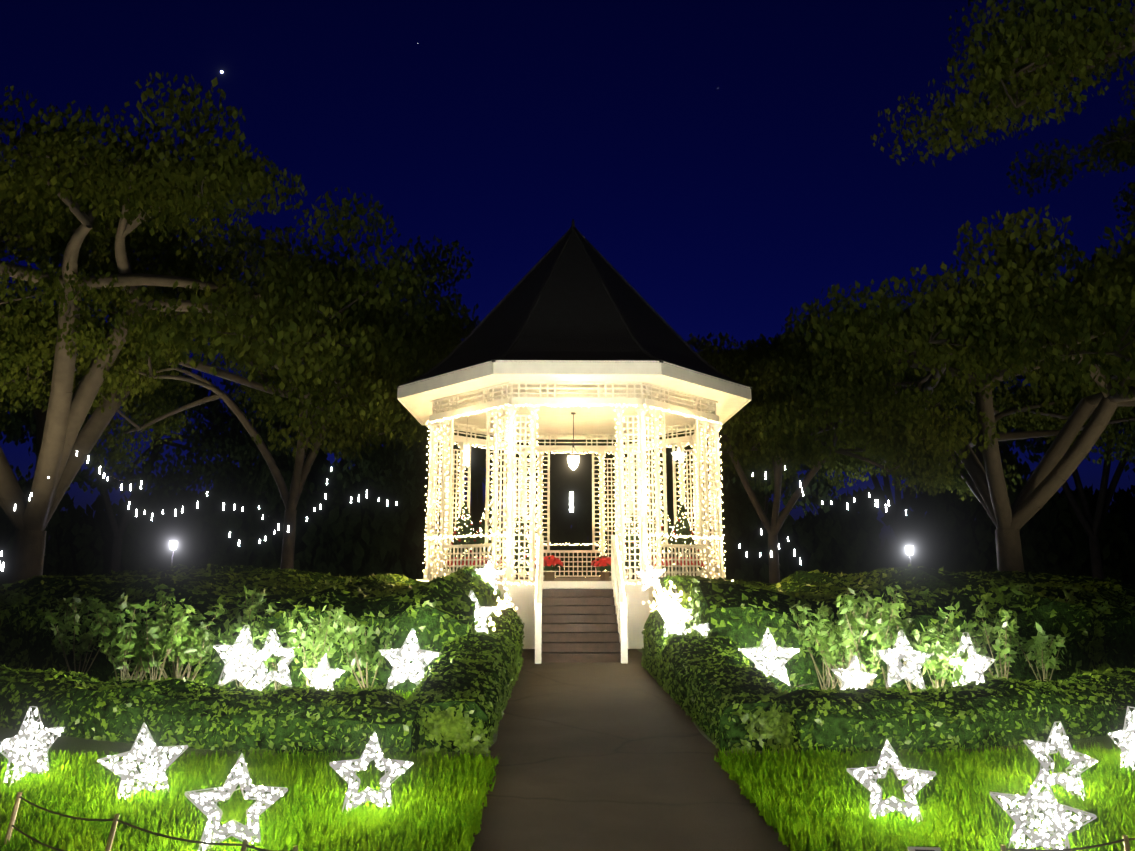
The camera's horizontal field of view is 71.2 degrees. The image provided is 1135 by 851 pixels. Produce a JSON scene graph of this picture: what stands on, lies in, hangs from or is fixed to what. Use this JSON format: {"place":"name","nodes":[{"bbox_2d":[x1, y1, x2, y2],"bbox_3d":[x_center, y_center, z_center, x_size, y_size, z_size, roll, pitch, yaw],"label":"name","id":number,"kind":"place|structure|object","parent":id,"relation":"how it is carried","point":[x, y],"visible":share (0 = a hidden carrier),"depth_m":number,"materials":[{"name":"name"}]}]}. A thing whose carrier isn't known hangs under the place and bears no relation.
{"place":"outdoors","nodes":[
{"label":"outdoors","id":0,"kind":"place"},
{"bbox_2d":[0,258,125,431],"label":"tree","id":1,"kind":"object","parent":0,"point":[44,283],"depth_m":25.75,"materials":[{"name":"green plant"}]},
{"bbox_2d":[474,557,505,591],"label":"star","id":2,"kind":"object","parent":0,"point":[486,569],"visible":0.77,"depth_m":14.37,"materials":[{"name":"metal"}]},
{"bbox_2d":[0,649,1134,846],"bbox_3d":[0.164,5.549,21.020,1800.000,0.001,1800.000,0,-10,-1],"label":"soil bed","id":3,"kind":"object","parent":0,"point":[71,744],"depth_m":7.84,"materials":[{"name":"brown soil"}]},
{"bbox_2d":[0,706,64,786],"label":"star","id":4,"kind":"object","parent":3,"relation":"on","point":[41,734],"visible":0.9,"depth_m":6.53,"materials":[{"name":"metal"}]},
{"bbox_2d":[0,344,277,572],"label":"tree","id":5,"kind":"object","parent":3,"relation":"on","point":[15,432],"depth_m":58.16,"materials":[{"name":"green plant"}]},
{"bbox_2d":[0,444,906,570],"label":"string lights","id":6,"kind":"object","parent":5,"relation":"hanging from","point":[788,538],"visible":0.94,"depth_m":28.46,"materials":[{"name":"light bulb"},{"name":"glowing glass"},{"name":"wire"}]},
{"bbox_2d":[97,722,187,799],"bbox_3d":[-2.980,2.615,6.293,0.281,0.590,1.334,-9,-13,40],"label":"star","id":7,"kind":"object","parent":3,"relation":"on","point":[123,774],"visible":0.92,"depth_m":6.00,"materials":[{"name":"metal"}]},
{"bbox_2d":[170,539,177,565],"bbox_3d":[-19.436,7.162,38.840,0.351,3.137,0.351,-4,-11,21],"label":"lamp post","id":8,"kind":"object","parent":3,"relation":"on","point":[173,543],"visible":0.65,"depth_m":38.94,"materials":[{"name":"grey metal"}]},
{"bbox_2d":[0,583,399,689],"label":"shrubs","id":9,"kind":"object","parent":3,"relation":"on","point":[162,644],"depth_m":10.97,"materials":[{"name":"green plant"}]},
{"bbox_2d":[0,662,432,756],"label":"hedge","id":10,"kind":"object","parent":3,"relation":"on","point":[318,728],"depth_m":7.92,"materials":[{"name":"green plant"}]},
{"bbox_2d":[185,753,287,850],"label":"star","id":11,"kind":"object","parent":3,"relation":"on","point":[271,798],"visible":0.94,"depth_m":4.97,"materials":[{"name":"metal"}]},
{"bbox_2d":[0,71,478,584],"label":"tree","id":12,"kind":"object","parent":3,"relation":"on","point":[42,211],"depth_m":25.03,"materials":[{"name":"green plant"}]},
{"bbox_2d":[0,267,481,568],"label":"tree","id":13,"kind":"object","parent":3,"relation":"on","point":[381,399],"depth_m":27.46,"materials":[{"name":"green plant"}]},
{"bbox_2d":[213,625,275,690],"bbox_3d":[-4.122,3.077,10.535,0.847,0.865,0.767,-3,-11,14],"label":"star","id":14,"kind":"object","parent":3,"relation":"on","point":[236,648],"visible":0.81,"depth_m":10.22,"materials":[{"name":"metal"}]},
{"bbox_2d":[0,563,508,692],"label":"hedge","id":15,"kind":"object","parent":3,"relation":"on","point":[358,608],"depth_m":12.21,"materials":[{"name":"green plant"}]},
{"bbox_2d":[241,629,310,689],"bbox_3d":[-3.502,2.892,9.805,0.164,0.752,1.132,-7,-12,32],"label":"star","id":16,"kind":"object","parent":3,"relation":"on","point":[272,646],"visible":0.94,"depth_m":9.65,"materials":[{"name":"metal"}]},
{"bbox_2d":[300,653,345,690],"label":"star","id":17,"kind":"object","parent":3,"relation":"on","point":[318,669],"visible":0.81,"depth_m":9.34,"materials":[{"name":"metal"}]},
{"bbox_2d":[179,377,471,544],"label":"tree","id":18,"kind":"object","parent":3,"relation":"on","point":[265,480],"depth_m":60.02,"materials":[{"name":"green plant"}]},
{"bbox_2d":[329,731,413,812],"bbox_3d":[-1.481,2.547,5.881,0.596,0.575,0.463,4,-11,-22],"label":"star","id":19,"kind":"object","parent":3,"relation":"on","point":[373,795],"visible":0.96,"depth_m":5.71,"materials":[{"name":"metal"}]},
{"bbox_2d":[300,436,565,517],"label":"tree","id":20,"kind":"object","parent":3,"relation":"on","point":[385,488],"depth_m":60.13,"materials":[{"name":"green plant"}]},
{"bbox_2d":[407,607,524,753],"bbox_3d":[-1.386,3.203,11.009,1.333,1.193,6.996,0,-10,-1],"label":"hedge","id":21,"kind":"object","parent":3,"relation":"on","point":[458,728],"depth_m":8.78,"materials":[{"name":"green plant"}]},
{"bbox_2d":[378,628,441,688],"bbox_3d":[-2.069,2.988,10.162,0.804,0.793,0.726,4,-11,-22],"label":"star","id":22,"kind":"object","parent":21,"relation":"on","point":[411,676],"visible":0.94,"depth_m":9.85,"materials":[{"name":"metal"}]},
{"bbox_2d":[468,590,496,632],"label":"star","id":23,"kind":"object","parent":21,"relation":"on","point":[480,609],"visible":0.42,"depth_m":11.98,"materials":[{"name":"metal"}]},
{"bbox_2d":[321,412,693,571],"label":"tree","id":24,"kind":"object","parent":3,"relation":"on","point":[416,459],"depth_m":46.64,"materials":[{"name":"green plant"}]},
{"bbox_2d":[491,482,537,511],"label":"string lights","id":25,"kind":"object","parent":3,"relation":"on","point":[517,492],"depth_m":72.30},
{"bbox_2d":[4,792,1129,850],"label":"fence posts","id":26,"kind":"object","parent":3,"relation":"on","point":[245,841],"visible":0.67,"depth_m":4.42,"materials":[{"name":"brown wood"}]},
{"bbox_2d":[12,707,1134,850],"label":"fence ropes","id":27,"kind":"object","parent":26,"relation":"attached to","point":[261,849],"visible":0.9,"depth_m":4.31,"materials":[{"name":"brown fabric"}]},
{"bbox_2d":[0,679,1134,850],"bbox_3d":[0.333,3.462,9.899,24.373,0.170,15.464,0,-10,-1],"label":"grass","id":28,"kind":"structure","parent":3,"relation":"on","point":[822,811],"depth_m":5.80,"materials":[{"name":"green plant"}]},
{"bbox_2d":[0,433,1134,586],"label":"background trees","id":29,"kind":"object","parent":3,"relation":"on","point":[371,536],"visible":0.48,"depth_m":63.26,"materials":[{"name":"black plant"}]},
{"bbox_2d":[397,360,751,663],"bbox_3d":[0.177,2.325,20.600,9.059,6.401,11.028,0,-10,-1],"label":"white gazebo","id":30,"kind":"object","parent":3,"relation":"on","point":[687,392],"visible":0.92,"depth_m":18.93,"materials":[{"name":"white wood"}]},
{"bbox_2d":[464,418,573,511],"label":"string lights","id":31,"kind":"object","parent":30,"relation":"attached to","point":[570,510],"visible":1,"depth_m":24.44,"materials":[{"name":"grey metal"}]},
{"bbox_2d":[489,577,639,661],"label":"stairs","id":32,"kind":"structure","parent":30,"relation":"attached to","point":[579,625],"depth_m":15.79,"materials":[{"name":"brown wood"}]},
{"bbox_2d":[444,497,701,572],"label":"christmas trees","id":33,"kind":"object","parent":30,"relation":"on","point":[464,530],"visible":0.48,"depth_m":19.41,"materials":[{"name":"green plant"}]},
{"bbox_2d":[444,505,702,567],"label":"christmas tree lights","id":34,"kind":"object","parent":33,"relation":"on","point":[527,537],"visible":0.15,"depth_m":19.50},
{"bbox_2d":[567,412,578,456],"bbox_3d":[0.164,0.250,21.973,0.354,1.232,0.354,0,-10,-1],"label":"pendant lamp frame","id":35,"kind":"object","parent":30,"relation":"hanging from","point":[573,414],"visible":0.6,"depth_m":21.95,"materials":[{"name":"gold metal"}]},
{"bbox_2d":[567,456,578,469],"bbox_3d":[0.164,1.037,21.832,0.330,0.390,0.322,0,-10,-1],"label":"pendant lamp bowl","id":36,"kind":"object","parent":35,"relation":"attached to","point":[573,462],"visible":1,"depth_m":21.72,"materials":[{"name":"white glass"}]},
{"bbox_2d":[396,219,751,388],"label":"gazebo roof","id":37,"kind":"structure","parent":30,"relation":"attached to","point":[573,294],"depth_m":20.13,"materials":[{"name":"black"}]},
{"bbox_2d":[451,513,698,579],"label":"christmas ornaments","id":38,"kind":"object","parent":30,"relation":"on","point":[633,576],"visible":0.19,"depth_m":19.23,"materials":[{"name":"red"}]},
{"bbox_2d":[447,555,704,572],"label":"poinsettias","id":39,"kind":"object","parent":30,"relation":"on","point":[604,561],"visible":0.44,"depth_m":18.00,"materials":[{"name":"red plant"}]},
{"bbox_2d":[420,404,733,608],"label":"string lights","id":40,"kind":"object","parent":30,"relation":"on","point":[598,495],"visible":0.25,"depth_m":18.61},
{"bbox_2d":[481,572,695,580],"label":"flower pots","id":41,"kind":"object","parent":30,"relation":"on","point":[549,576],"visible":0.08,"depth_m":17.66,"materials":[{"name":"brown ceramic"}]},
{"bbox_2d":[671,448,685,462],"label":"hanging star","id":42,"kind":"object","parent":30,"relation":"hanging from","point":[679,456],"visible":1,"depth_m":19.36,"materials":[{"name":"metal"}]},
{"bbox_2d":[657,590,691,636],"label":"star","id":43,"kind":"object","parent":3,"relation":"on","point":[666,615],"visible":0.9,"depth_m":12.25,"materials":[{"name":"metal"}]},
{"bbox_2d":[546,358,854,530],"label":"tree","id":44,"kind":"object","parent":3,"relation":"on","point":[807,498],"depth_m":47.21,"materials":[{"name":"green plant"}]},
{"bbox_2d":[692,623,708,637],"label":"star","id":45,"kind":"object","parent":3,"relation":"on","point":[704,628],"visible":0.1,"depth_m":11.36,"materials":[{"name":"metal"}]},
{"bbox_2d":[641,609,795,752],"bbox_3d":[2.003,3.235,11.052,1.290,1.145,7.004,0,-10,-1],"label":"hedge","id":46,"kind":"object","parent":3,"relation":"on","point":[736,731],"depth_m":8.98,"materials":[{"name":"green plant"}]},
{"bbox_2d":[738,627,813,687],"bbox_3d":[2.801,3.004,10.287,1.123,0.758,0.420,3,-11,-15],"label":"star","id":47,"kind":"object","parent":3,"relation":"on","point":[761,649],"visible":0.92,"depth_m":10.22,"materials":[{"name":"metal"}]},
{"bbox_2d":[688,335,891,582],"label":"tree","id":48,"kind":"object","parent":3,"relation":"on","point":[804,466],"depth_m":64.20,"materials":[{"name":"green plant"}]},
{"bbox_2d":[590,332,1006,582],"bbox_3d":[8.685,1.977,31.058,16.520,10.586,14.467,0,-10,-1],"label":"tree","id":49,"kind":"object","parent":3,"relation":"on","point":[901,431],"depth_m":27.56,"materials":[{"name":"green plant"}]},
{"bbox_2d":[831,655,877,689],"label":"star","id":50,"kind":"object","parent":3,"relation":"on","point":[844,678],"visible":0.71,"depth_m":9.42,"materials":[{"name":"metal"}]},
{"bbox_2d":[624,204,1134,571],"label":"tree","id":51,"kind":"object","parent":3,"relation":"on","point":[1108,280],"depth_m":23.92,"materials":[{"name":"green plant"}]},
{"bbox_2d":[846,739,935,822],"bbox_3d":[2.261,2.504,5.628,0.580,0.562,0.450,0,-10,-1],"label":"star","id":52,"kind":"object","parent":3,"relation":"on","point":[873,786],"visible":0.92,"depth_m":5.50,"materials":[{"name":"wire"},{"name":"light bulb"}]},
{"bbox_2d":[649,563,1134,692],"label":"hedge","id":53,"kind":"object","parent":3,"relation":"on","point":[1122,644],"depth_m":12.05,"materials":[{"name":"green plant"}]},
{"bbox_2d":[877,630,932,690],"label":"star","id":54,"kind":"object","parent":3,"relation":"on","point":[901,652],"visible":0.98,"depth_m":9.95,"materials":[{"name":"metal"}]},
{"bbox_2d":[905,544,912,563],"bbox_3d":[16.206,7.034,37.344,0.351,2.858,0.351,4,-11,-23],"label":"lamp post","id":55,"kind":"object","parent":3,"relation":"on","point":[909,549],"visible":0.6,"depth_m":37.43,"materials":[{"name":"grey metal"}]},
{"bbox_2d":[907,847,940,850],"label":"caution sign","id":56,"kind":"object","parent":3,"relation":"on","point":[924,849],"visible":1,"depth_m":4.22,"materials":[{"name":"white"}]},
{"bbox_2d":[866,340,1009,553],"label":"tree","id":57,"kind":"object","parent":3,"relation":"on","point":[898,516],"depth_m":65.44,"materials":[{"name":"plant"}]},
{"bbox_2d":[769,667,1134,756],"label":"hedge","id":58,"kind":"object","parent":3,"relation":"on","point":[825,734],"depth_m":7.91,"materials":[{"name":"green plant"}]},
{"bbox_2d":[789,574,1134,692],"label":"shrubs","id":59,"kind":"object","parent":3,"relation":"on","point":[933,642],"depth_m":10.68,"materials":[{"name":"green plant"}]},
{"bbox_2d":[946,632,995,685],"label":"star","id":60,"kind":"object","parent":3,"relation":"on","point":[975,656],"visible":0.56,"depth_m":9.89,"materials":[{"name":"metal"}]},
{"bbox_2d":[990,768,1096,849],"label":"star","id":61,"kind":"object","parent":3,"relation":"on","point":[1039,837],"visible":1,"depth_m":4.80,"materials":[{"name":"metal"}]},
{"bbox_2d":[952,369,1134,578],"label":"tree","id":62,"kind":"object","parent":3,"relation":"on","point":[1092,529],"depth_m":59.52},
{"bbox_2d":[1023,721,1098,800],"bbox_3d":[3.821,2.609,6.208,0.090,0.570,0.675,4,-11,-21],"label":"star","id":63,"kind":"object","parent":3,"relation":"on","point":[1070,755],"visible":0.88,"depth_m":6.15,"materials":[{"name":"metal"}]},
{"bbox_2d":[1107,706,1134,771],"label":"star","id":64,"kind":"object","parent":3,"relation":"on","point":[1127,745],"visible":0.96,"depth_m":6.80,"materials":[{"name":"metal"}]},
{"bbox_2d":[0,0,1134,558],"label":"sky","id":65,"kind":"structure","parent":0,"point":[490,127],"materials":[{"name":"blue"}]},
{"bbox_2d":[488,580,691,632],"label":"star lights","id":66,"kind":"object","parent":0,"point":[664,598],"depth_m":13.71},
{"bbox_2d":[471,649,790,850],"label":"asphalt path","id":67,"kind":"structure","parent":0,"point":[606,756],"depth_m":6.76,"materials":[{"name":"grey asphalt"}]},
{"bbox_2d":[634,559,665,591],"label":"star","id":68,"kind":"object","parent":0,"point":[648,573],"visible":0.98,"depth_m":14.42,"materials":[{"name":"metal"}]},
{"bbox_2d":[871,0,1134,229],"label":"tree","id":69,"kind":"object","parent":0,"point":[1045,35],"depth_m":20.40,"materials":[{"name":"green plant"}]}
]}

